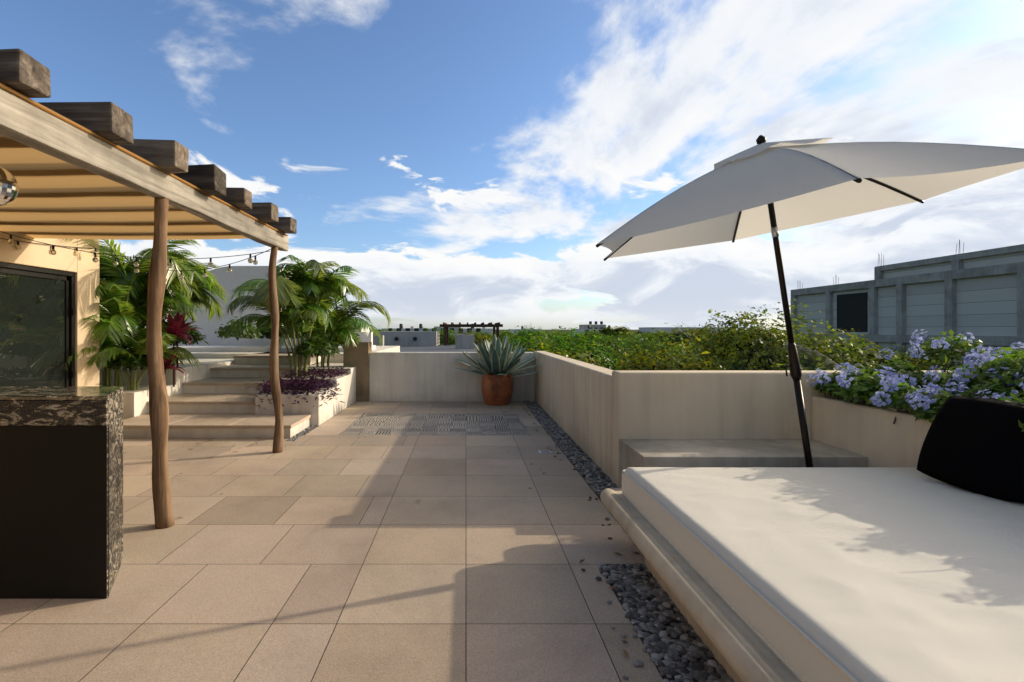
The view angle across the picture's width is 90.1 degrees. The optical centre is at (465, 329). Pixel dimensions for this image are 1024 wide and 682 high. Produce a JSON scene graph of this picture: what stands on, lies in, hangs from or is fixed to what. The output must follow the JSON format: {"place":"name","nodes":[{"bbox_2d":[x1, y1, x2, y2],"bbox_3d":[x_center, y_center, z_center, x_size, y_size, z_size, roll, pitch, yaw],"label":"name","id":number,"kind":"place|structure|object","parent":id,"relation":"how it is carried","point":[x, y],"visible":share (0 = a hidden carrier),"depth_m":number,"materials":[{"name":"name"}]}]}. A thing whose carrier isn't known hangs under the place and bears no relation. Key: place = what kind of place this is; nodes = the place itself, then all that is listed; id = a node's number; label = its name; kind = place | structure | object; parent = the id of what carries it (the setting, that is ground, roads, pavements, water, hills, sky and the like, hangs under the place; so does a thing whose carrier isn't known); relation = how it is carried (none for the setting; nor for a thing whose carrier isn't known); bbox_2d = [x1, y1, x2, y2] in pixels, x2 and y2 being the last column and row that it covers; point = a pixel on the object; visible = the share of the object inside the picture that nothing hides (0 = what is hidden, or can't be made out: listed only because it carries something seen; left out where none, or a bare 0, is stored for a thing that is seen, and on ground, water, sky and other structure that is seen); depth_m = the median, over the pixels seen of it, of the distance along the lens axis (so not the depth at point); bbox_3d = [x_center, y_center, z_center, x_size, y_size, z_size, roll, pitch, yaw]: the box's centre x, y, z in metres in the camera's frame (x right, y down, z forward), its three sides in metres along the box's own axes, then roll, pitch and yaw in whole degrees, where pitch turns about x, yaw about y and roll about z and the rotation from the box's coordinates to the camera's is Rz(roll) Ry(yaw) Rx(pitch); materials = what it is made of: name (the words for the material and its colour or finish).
{"place":"outdoors","nodes":[
{"label":"outdoors","id":0,"kind":"place"},
{"bbox_2d":[104,316,361,371],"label":"shrubs","id":1,"kind":"object","parent":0,"point":[318,345],"visible":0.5,"depth_m":8.61,"materials":[{"name":"green plant"}]},
{"bbox_2d":[104,346,399,363],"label":"wall","id":2,"kind":"structure","parent":0,"point":[337,358],"depth_m":10.91,"materials":[{"name":"white paint"}]},
{"bbox_2d":[0,401,662,681],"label":"floor tiles","id":3,"kind":"object","parent":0,"point":[477,603],"visible":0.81,"depth_m":2.85,"materials":[{"name":"beige tile"}]},
{"bbox_2d":[0,390,122,597],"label":"counter side panel","id":4,"kind":"object","parent":3,"relation":"on","point":[109,411],"visible":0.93,"depth_m":2.59,"materials":[{"name":"black stone"}]},
{"bbox_2d":[0,425,108,599],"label":"counter panel","id":5,"kind":"object","parent":4,"relation":"attached to","point":[53,512],"visible":1,"depth_m":2.58,"materials":[{"name":"black wood"}]},
{"bbox_2d":[0,386,123,399],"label":"counter top","id":6,"kind":"object","parent":4,"relation":"attached to","point":[57,392],"visible":1,"depth_m":2.74,"materials":[{"name":"black stone"}]},
{"bbox_2d":[146,197,174,528],"bbox_3d":[-2.120,0.221,3.517,0.173,2.308,0.163,0,0,0],"label":"post","id":7,"kind":"object","parent":3,"relation":"on","point":[159,426],"visible":0.99,"depth_m":3.49,"materials":[{"name":"brown wood"}]},
{"bbox_2d":[0,88,287,250],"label":"beam","id":8,"kind":"structure","parent":7,"relation":"on","point":[24,122],"depth_m":2.98,"materials":[{"name":"beige wood"}]},
{"bbox_2d":[0,49,50,97],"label":"rafter","id":9,"kind":"object","parent":8,"relation":"on","point":[22,72],"visible":0.95,"depth_m":2.31,"materials":[{"name":"brown wood"}]},
{"bbox_2d":[37,102,133,144],"bbox_3d":[-3.583,-1.178,2.923,3.234,0.199,0.205,0,0,0],"label":"rafter","id":10,"kind":"object","parent":8,"relation":"on","point":[111,122],"visible":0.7,"depth_m":2.83,"materials":[{"name":"brown wood"}]},
{"bbox_2d":[0,83,287,235],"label":"wood trim strip","id":11,"kind":"object","parent":8,"relation":"on","point":[27,99],"visible":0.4,"depth_m":3.04,"materials":[{"name":"brown wood"}]},
{"bbox_2d":[119,139,188,173],"bbox_3d":[-3.570,-1.178,3.479,3.261,0.205,0.192,0,0,0],"label":"rafter","id":12,"kind":"object","parent":8,"relation":"on","point":[170,156],"visible":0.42,"depth_m":3.40,"materials":[{"name":"brown wood"}]},
{"bbox_2d":[172,164,225,195],"bbox_3d":[-3.571,-1.178,4.031,3.259,0.205,0.207,0,0,0],"label":"rafter","id":13,"kind":"object","parent":8,"relation":"on","point":[210,179],"visible":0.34,"depth_m":3.93,"materials":[{"name":"brown wood"}]},
{"bbox_2d":[215,187,251,209],"bbox_3d":[-3.577,-1.177,4.585,3.246,0.172,0.192,0,0,0],"label":"rafter","id":14,"kind":"object","parent":8,"relation":"on","point":[240,198],"visible":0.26,"depth_m":4.50,"materials":[{"name":"brown wood"}]},
{"bbox_2d":[242,202,278,222],"bbox_3d":[-3.566,-1.177,5.149,3.269,0.184,0.219,0,0,0],"label":"rafter","id":15,"kind":"object","parent":8,"relation":"on","point":[265,212],"visible":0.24,"depth_m":5.06,"materials":[{"name":"brown wood"}]},
{"bbox_2d":[266,217,296,233],"bbox_3d":[-3.567,-1.177,5.709,3.266,0.177,0.235,0,0,0],"label":"rafter","id":16,"kind":"object","parent":8,"relation":"on","point":[288,225],"visible":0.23,"depth_m":5.62,"materials":[{"name":"brown wood"}]},
{"bbox_2d":[268,247,283,452],"bbox_3d":[-2.112,0.220,5.671,0.164,2.310,0.131,0,0,0],"label":"post","id":17,"kind":"object","parent":3,"relation":"on","point":[278,440],"visible":1,"depth_m":5.63,"materials":[{"name":"brown wood"}]},
{"bbox_2d":[124,409,635,656],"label":"dry leaves","id":18,"kind":"object","parent":3,"relation":"on","point":[625,652],"visible":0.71,"depth_m":3.08,"materials":[{"name":"brown plant"}]},
{"bbox_2d":[481,373,512,405],"bbox_3d":[0.570,1.090,9.300,0.590,0.560,0.590,0,0,0],"label":"pot","id":19,"kind":"object","parent":3,"relation":"on","point":[497,390],"visible":0.81,"depth_m":9.06,"materials":[{"name":"ceramic"}]},
{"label":"pot soil","id":20,"kind":"structure","parent":19,"relation":"in","visible":0},
{"bbox_2d":[451,334,540,376],"bbox_3d":[0.592,0.487,9.313,1.769,0.819,1.631,0,0,0],"label":"agave","id":21,"kind":"object","parent":20,"relation":"on","point":[494,358],"visible":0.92,"depth_m":9.12,"materials":[{"name":"green plant"}]},
{"bbox_2d":[538,450,552,453],"bbox_3d":[0.880,1.363,5.660,0.140,0.005,0.140,0,0,0],"label":"drain plate","id":22,"kind":"object","parent":3,"relation":"on","point":[545,452],"visible":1,"depth_m":5.62,"materials":[{"name":"silver metal"}]},
{"bbox_2d":[523,408,639,553],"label":"stray pebbles","id":23,"kind":"object","parent":3,"relation":"on","point":[606,518],"visible":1,"depth_m":4.09,"materials":[{"name":"grey stone"}]},
{"bbox_2d":[581,567,668,681],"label":"stray pebbles","id":24,"kind":"object","parent":3,"relation":"on","point":[639,663],"visible":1,"depth_m":2.15,"materials":[{"name":"grey stone"}]},
{"bbox_2d":[1,402,662,681],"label":"floor grout","id":25,"kind":"object","parent":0,"point":[365,557],"visible":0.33,"depth_m":3.57,"materials":[{"name":"grey"}]},
{"bbox_2d":[0,232,98,385],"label":"house wall","id":26,"kind":"structure","parent":25,"relation":"on","point":[83,266],"depth_m":6.57,"materials":[{"name":"beige paint"}]},
{"bbox_2d":[0,262,74,385],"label":"door frame","id":27,"kind":"object","parent":26,"relation":"attached to","point":[67,277],"visible":0.7,"depth_m":6.45,"materials":[{"name":"black metal"}]},
{"bbox_2d":[0,273,64,385],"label":"door glass","id":28,"kind":"object","parent":27,"relation":"in","point":[32,331],"visible":0.67,"depth_m":5.95,"materials":[{"name":"black glass"}]},
{"bbox_2d":[0,135,248,239],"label":"shade cloth","id":29,"kind":"object","parent":26,"relation":"attached to","point":[56,198],"visible":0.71,"depth_m":4.38,"materials":[{"name":"beige fabric"}]},
{"bbox_2d":[9,234,255,274],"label":"light sockets","id":30,"kind":"object","parent":26,"relation":"attached to","point":[53,248],"visible":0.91,"depth_m":5.63,"materials":[{"name":"black metal"}]},
{"bbox_2d":[7,239,257,278],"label":"light bulbs","id":31,"kind":"object","parent":30,"relation":"attached to","point":[115,263],"visible":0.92,"depth_m":5.64,"materials":[{"name":"beige"}]},
{"bbox_2d":[0,231,270,270],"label":"light wires","id":32,"kind":"object","parent":26,"relation":"attached to","point":[137,257],"visible":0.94,"depth_m":5.64,"materials":[{"name":"black"}]},
{"bbox_2d":[99,358,233,419],"bbox_3d":[-5.525,0.995,9.990,1.950,0.750,6.020,0,0,0],"label":"planter","id":33,"kind":"object","parent":25,"relation":"on","point":[135,404],"visible":0.15,"depth_m":8.00,"materials":[{"name":"white paint"}]},
{"bbox_2d":[65,315,198,390],"bbox_3d":[-4.833,0.340,7.341,1.915,1.062,1.884,0,0,0],"label":"palm","id":34,"kind":"object","parent":33,"relation":"on","point":[107,351],"depth_m":7.17,"materials":[{"name":"green plant"}]},
{"bbox_2d":[65,239,199,385],"bbox_3d":[-5.169,-0.272,7.435,2.711,2.284,2.622,0,0,0],"label":"palm","id":35,"kind":"object","parent":33,"relation":"on","point":[122,321],"depth_m":7.37,"materials":[{"name":"green plant"}]},
{"bbox_2d":[140,349,185,379],"bbox_3d":[-4.354,0.547,7.314,0.581,0.646,0.562,0,0,-27],"label":"cordyline plant","id":36,"kind":"object","parent":33,"relation":"on","point":[167,363],"visible":0.51,"depth_m":7.33,"materials":[{"name":"red plant"}]},
{"bbox_2d":[99,245,228,326],"bbox_3d":[-5.488,-0.437,8.598,2.911,2.115,2.795,0,0,0],"label":"palm","id":37,"kind":"object","parent":33,"relation":"on","point":[195,276],"depth_m":8.47,"materials":[{"name":"green plant"}]},
{"bbox_2d":[134,263,227,347],"bbox_3d":[-5.580,-0.333,9.454,2.219,1.908,2.456,0,0,0],"label":"palm","id":38,"kind":"object","parent":33,"relation":"on","point":[205,303],"depth_m":9.50,"materials":[{"name":"green plant"}]},
{"bbox_2d":[164,312,199,366],"bbox_3d":[-4.615,0.153,8.146,0.577,0.934,0.705,0,0,0],"label":"cordyline plant","id":39,"kind":"object","parent":33,"relation":"on","point":[177,317],"visible":0.22,"depth_m":8.14,"materials":[{"name":"red plant"}]},
{"bbox_2d":[162,313,201,386],"bbox_3d":[-4.410,0.312,7.734,0.739,1.116,0.720,0,0,0],"label":"cordyline plant","id":40,"kind":"object","parent":33,"relation":"on","point":[175,329],"visible":0.71,"depth_m":7.65,"materials":[{"name":"red plant"}]},
{"bbox_2d":[123,356,320,437],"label":"step risers","id":41,"kind":"object","parent":25,"relation":"on","point":[213,433],"visible":0.3,"depth_m":7.28,"materials":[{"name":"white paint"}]},
{"bbox_2d":[123,352,319,428],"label":"step treads","id":42,"kind":"object","parent":41,"relation":"on","point":[219,421],"visible":0.71,"depth_m":7.17,"materials":[{"name":"stone"}]},
{"bbox_2d":[255,363,355,425],"bbox_3d":[-2.565,1.040,10.095,0.970,0.660,5.810,0,0,0],"label":"planter","id":43,"kind":"object","parent":25,"relation":"on","point":[324,412],"visible":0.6,"depth_m":7.48,"materials":[{"name":"white paint"}]},
{"bbox_2d":[248,373,344,406],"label":"purple plants","id":44,"kind":"object","parent":43,"relation":"on","point":[305,385],"visible":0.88,"depth_m":7.46,"materials":[{"name":"purple plant"}]},
{"bbox_2d":[224,255,370,376],"bbox_3d":[-2.955,-0.216,8.646,2.506,2.054,3.244,0,0,0],"label":"palm","id":45,"kind":"object","parent":43,"relation":"on","point":[315,284],"depth_m":8.49,"materials":[{"name":"green plant"}]},
{"bbox_2d":[281,366,350,378],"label":"purple plants","id":46,"kind":"object","parent":43,"relation":"on","point":[329,375],"visible":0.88,"depth_m":8.61,"materials":[{"name":"purple plant"}]},
{"bbox_2d":[257,291,390,366],"bbox_3d":[-2.685,-0.174,9.607,2.600,1.770,2.200,0,0,0],"label":"palm","id":47,"kind":"object","parent":43,"relation":"on","point":[347,318],"depth_m":9.58,"materials":[{"name":"green plant"}]},
{"bbox_2d":[343,342,371,401],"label":"pillar","id":48,"kind":"structure","parent":25,"relation":"on","point":[357,356],"depth_m":9.62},
{"bbox_2d":[339,413,529,434],"bbox_3d":[-0.410,1.366,7.410,2.480,0.001,1.700,0,0,0],"label":"floor pattern","id":49,"kind":"object","parent":25,"relation":"on","point":[424,424],"visible":1,"depth_m":7.30},
{"bbox_2d":[301,401,716,681],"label":"pebble bed","id":50,"kind":"object","parent":25,"relation":"on","point":[667,625],"visible":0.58,"depth_m":2.50,"materials":[{"name":"grey"}]},
{"bbox_2d":[287,425,316,440],"bbox_3d":[-2.144,1.362,6.747,0.144,0.023,1.087,0,0,0],"label":"gravel strip","id":51,"kind":"object","parent":50,"relation":"on","point":[300,433],"visible":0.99,"depth_m":6.68,"materials":[{"name":"grey gravel"}]},
{"bbox_2d":[524,400,641,552],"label":"pebbles","id":52,"kind":"object","parent":50,"relation":"on","point":[588,468],"visible":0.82,"depth_m":5.56,"materials":[{"name":"grey gravel"}]},
{"bbox_2d":[597,562,733,681],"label":"pebbles","id":53,"kind":"object","parent":50,"relation":"on","point":[641,588],"visible":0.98,"depth_m":2.31,"materials":[{"name":"grey gravel"}]},
{"bbox_2d":[645,558,742,681],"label":"daybed plinth","id":54,"kind":"structure","parent":25,"relation":"on","point":[717,654],"depth_m":2.27,"materials":[{"name":"beige concrete"}]},
{"bbox_2d":[615,491,799,681],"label":"daybed base edge","id":55,"kind":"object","parent":54,"relation":"on","point":[783,669],"depth_m":1.98,"materials":[{"name":"beige concrete"}]},
{"bbox_2d":[600,488,788,681],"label":"daybed base","id":56,"kind":"object","parent":55,"relation":"attached to","point":[744,656],"visible":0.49,"depth_m":2.00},
{"bbox_2d":[622,467,1023,681],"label":"mattress","id":57,"kind":"object","parent":54,"relation":"on","point":[886,574],"visible":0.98,"depth_m":1.96,"materials":[{"name":"white fabric"}]},
{"bbox_2d":[622,469,858,681],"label":"mattress piping","id":58,"kind":"object","parent":57,"relation":"attached to","point":[809,640],"visible":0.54,"depth_m":1.82,"materials":[{"name":"white fabric"}]},
{"bbox_2d":[917,396,1023,503],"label":"cushion","id":59,"kind":"object","parent":57,"relation":"on","point":[974,444],"visible":1,"depth_m":2.76,"materials":[{"name":"black fabric"}]},
{"bbox_2d":[619,439,866,487],"bbox_3d":[2.135,1.155,4.060,1.650,0.430,0.620,0,0,0],"label":"bench","id":60,"kind":"object","parent":25,"relation":"on","point":[711,452],"visible":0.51,"depth_m":3.88,"materials":[{"name":"concrete"}]},
{"bbox_2d":[596,135,1023,466],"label":"umbrella frame","id":61,"kind":"object","parent":25,"relation":"on","point":[794,367],"visible":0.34,"depth_m":3.61,"materials":[{"name":"black metal"}]},
{"bbox_2d":[771,227,778,237],"bbox_3d":[2.191,-0.688,3.611,0.052,0.076,0.044,0,0,0],"label":"umbrella pole collar","id":62,"kind":"object","parent":61,"relation":"attached to","point":[774,232],"visible":1,"depth_m":3.59,"materials":[{"name":"silver metal"}]},
{"bbox_2d":[596,137,1023,258],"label":"umbrella canopy","id":63,"kind":"object","parent":61,"relation":"attached to","point":[795,183],"visible":1,"depth_m":3.18,"materials":[{"name":"white fabric"}]},
{"bbox_2d":[812,396,931,466],"bbox_3d":[3.025,0.970,0.185,0.130,0.800,8.370,0,0,0],"label":"planter","id":64,"kind":"object","parent":25,"relation":"on","point":[876,436],"visible":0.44,"depth_m":3.73,"materials":[{"name":"paint"}]},
{"bbox_2d":[340,316,610,328],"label":"tanks","id":65,"kind":"object","parent":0,"point":[401,325],"visible":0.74,"depth_m":157.51,"materials":[{"name":"black"}]},
{"bbox_2d":[373,326,583,348],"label":"ac units","id":66,"kind":"object","parent":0,"point":[463,342],"visible":0.51,"depth_m":24.00,"materials":[{"name":"metal"}]},
{"bbox_2d":[0,0,1023,329],"label":"sky","id":67,"kind":"structure","parent":0,"point":[472,159],"materials":[{"name":"blue"}]},
{"bbox_2d":[370,330,786,334],"bbox_3d":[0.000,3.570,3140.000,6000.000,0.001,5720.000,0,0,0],"label":"buildings","id":68,"kind":"structure","parent":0,"point":[566,331],"depth_m":1131.06,"materials":[{"name":"grey concrete"}]},
{"bbox_2d":[474,332,841,369],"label":"hedge","id":69,"kind":"object","parent":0,"point":[817,353],"visible":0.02,"depth_m":14.25,"materials":[{"name":"green plant"}]},
{"bbox_2d":[125,298,1020,369],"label":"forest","id":70,"kind":"object","parent":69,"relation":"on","point":[721,344],"depth_m":15.76,"materials":[{"name":"green plant"}]},
{"bbox_2d":[791,244,1023,366],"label":"building frame","id":71,"kind":"object","parent":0,"point":[954,274],"visible":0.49,"depth_m":27.78,"materials":[{"name":"grey concrete"}]},
{"bbox_2d":[806,329,1023,432],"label":"plumbago","id":72,"kind":"object","parent":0,"point":[867,385],"depth_m":3.55,"materials":[{"name":"blue plant"}]},
{"bbox_3d":[-3.540,6.020,0.935,16.920,8.700,17.870,0,0,0],"label":"slab","id":73,"kind":"object","parent":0,"visible":0},
{"bbox_2d":[369,352,534,401],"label":"wall","id":74,"kind":"structure","parent":73,"relation":"on","point":[414,376],"depth_m":9.65,"materials":[{"name":"white paint"}]},
{"bbox_2d":[534,351,613,479],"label":"wall","id":75,"kind":"structure","parent":73,"relation":"on","point":[573,398],"depth_m":5.88,"materials":[{"name":"paint"}]},
{"bbox_2d":[612,370,950,487],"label":"alcove wall","id":76,"kind":"structure","parent":73,"relation":"on","point":[704,404],"depth_m":4.37,"materials":[{"name":"paint"}]},
{"bbox_3d":[-2.700,-1.030,2.900,0.006,0.200,0.005,0,0,0],"label":"disco wire","id":77,"kind":"object","parent":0,"visible":0},
{"bbox_2d":[0,167,18,205],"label":"discoball","id":78,"kind":"object","parent":77,"relation":"hanging from","point":[9,188],"visible":1,"depth_m":2.89,"materials":[{"name":"silver metal"}]},
{"label":"ground","id":79,"kind":"structure","parent":0,"visible":0},
{"bbox_2d":[127,266,375,351],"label":"wall","id":80,"kind":"structure","parent":79,"relation":"on","point":[238,275],"depth_m":13.50,"materials":[{"name":"white paint"}]},
{"bbox_2d":[232,324,327,339],"bbox_3d":[-4.215,0.049,12.317,3.076,0.454,0.908,0,0,0],"label":"hedge","id":81,"kind":"object","parent":80,"relation":"on","point":[266,334],"visible":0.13,"depth_m":12.06,"materials":[{"name":"green plant"}]},
{"bbox_2d":[400,345,477,351],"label":"parapet wall","id":82,"kind":"structure","parent":79,"relation":"on","point":[444,348],"depth_m":23.13,"materials":[{"name":"grey"}]},
{"bbox_2d":[375,331,439,345],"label":"building","id":83,"kind":"structure","parent":82,"relation":"on","point":[426,338],"depth_m":27.50,"materials":[{"name":"concrete"}]},
{"bbox_2d":[440,322,502,344],"bbox_3d":[0.300,0.265,30.750,3.600,1.310,4.100,0,0,0],"label":"pergola","id":84,"kind":"object","parent":82,"relation":"on","point":[446,326],"visible":0.94,"depth_m":28.93,"materials":[{"name":"brown wood"}]},
{"bbox_2d":[352,325,719,338],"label":"trees","id":85,"kind":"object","parent":79,"relation":"on","point":[580,329],"depth_m":230.00,"materials":[{"name":"green plant"}]},
{"bbox_2d":[388,321,602,338],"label":"windows","id":86,"kind":"structure","parent":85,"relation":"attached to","point":[433,329],"depth_m":149.85,"materials":[{"name":"grey glass"}]},
{"bbox_2d":[797,251,1023,365],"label":"building wall","id":87,"kind":"structure","parent":79,"relation":"on","point":[986,305],"depth_m":27.20,"materials":[{"name":"grey concrete"}]},
{"bbox_2d":[797,240,963,288],"bbox_3d":[25.586,-3.873,28.233,0.335,1.689,21.729,0,0,0],"label":"rebar","id":88,"kind":"object","parent":87,"relation":"on","point":[878,259],"visible":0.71,"depth_m":31.48,"materials":[{"name":"brown metal"}]},
{"bbox_2d":[837,292,1009,356],"bbox_3d":[25.235,0.620,27.100,0.070,5.900,15.000,0,0,0],"label":"window","id":89,"kind":"structure","parent":87,"relation":"in","point":[852,310],"depth_m":33.10,"materials":[{"name":"black glass"}]}
]}

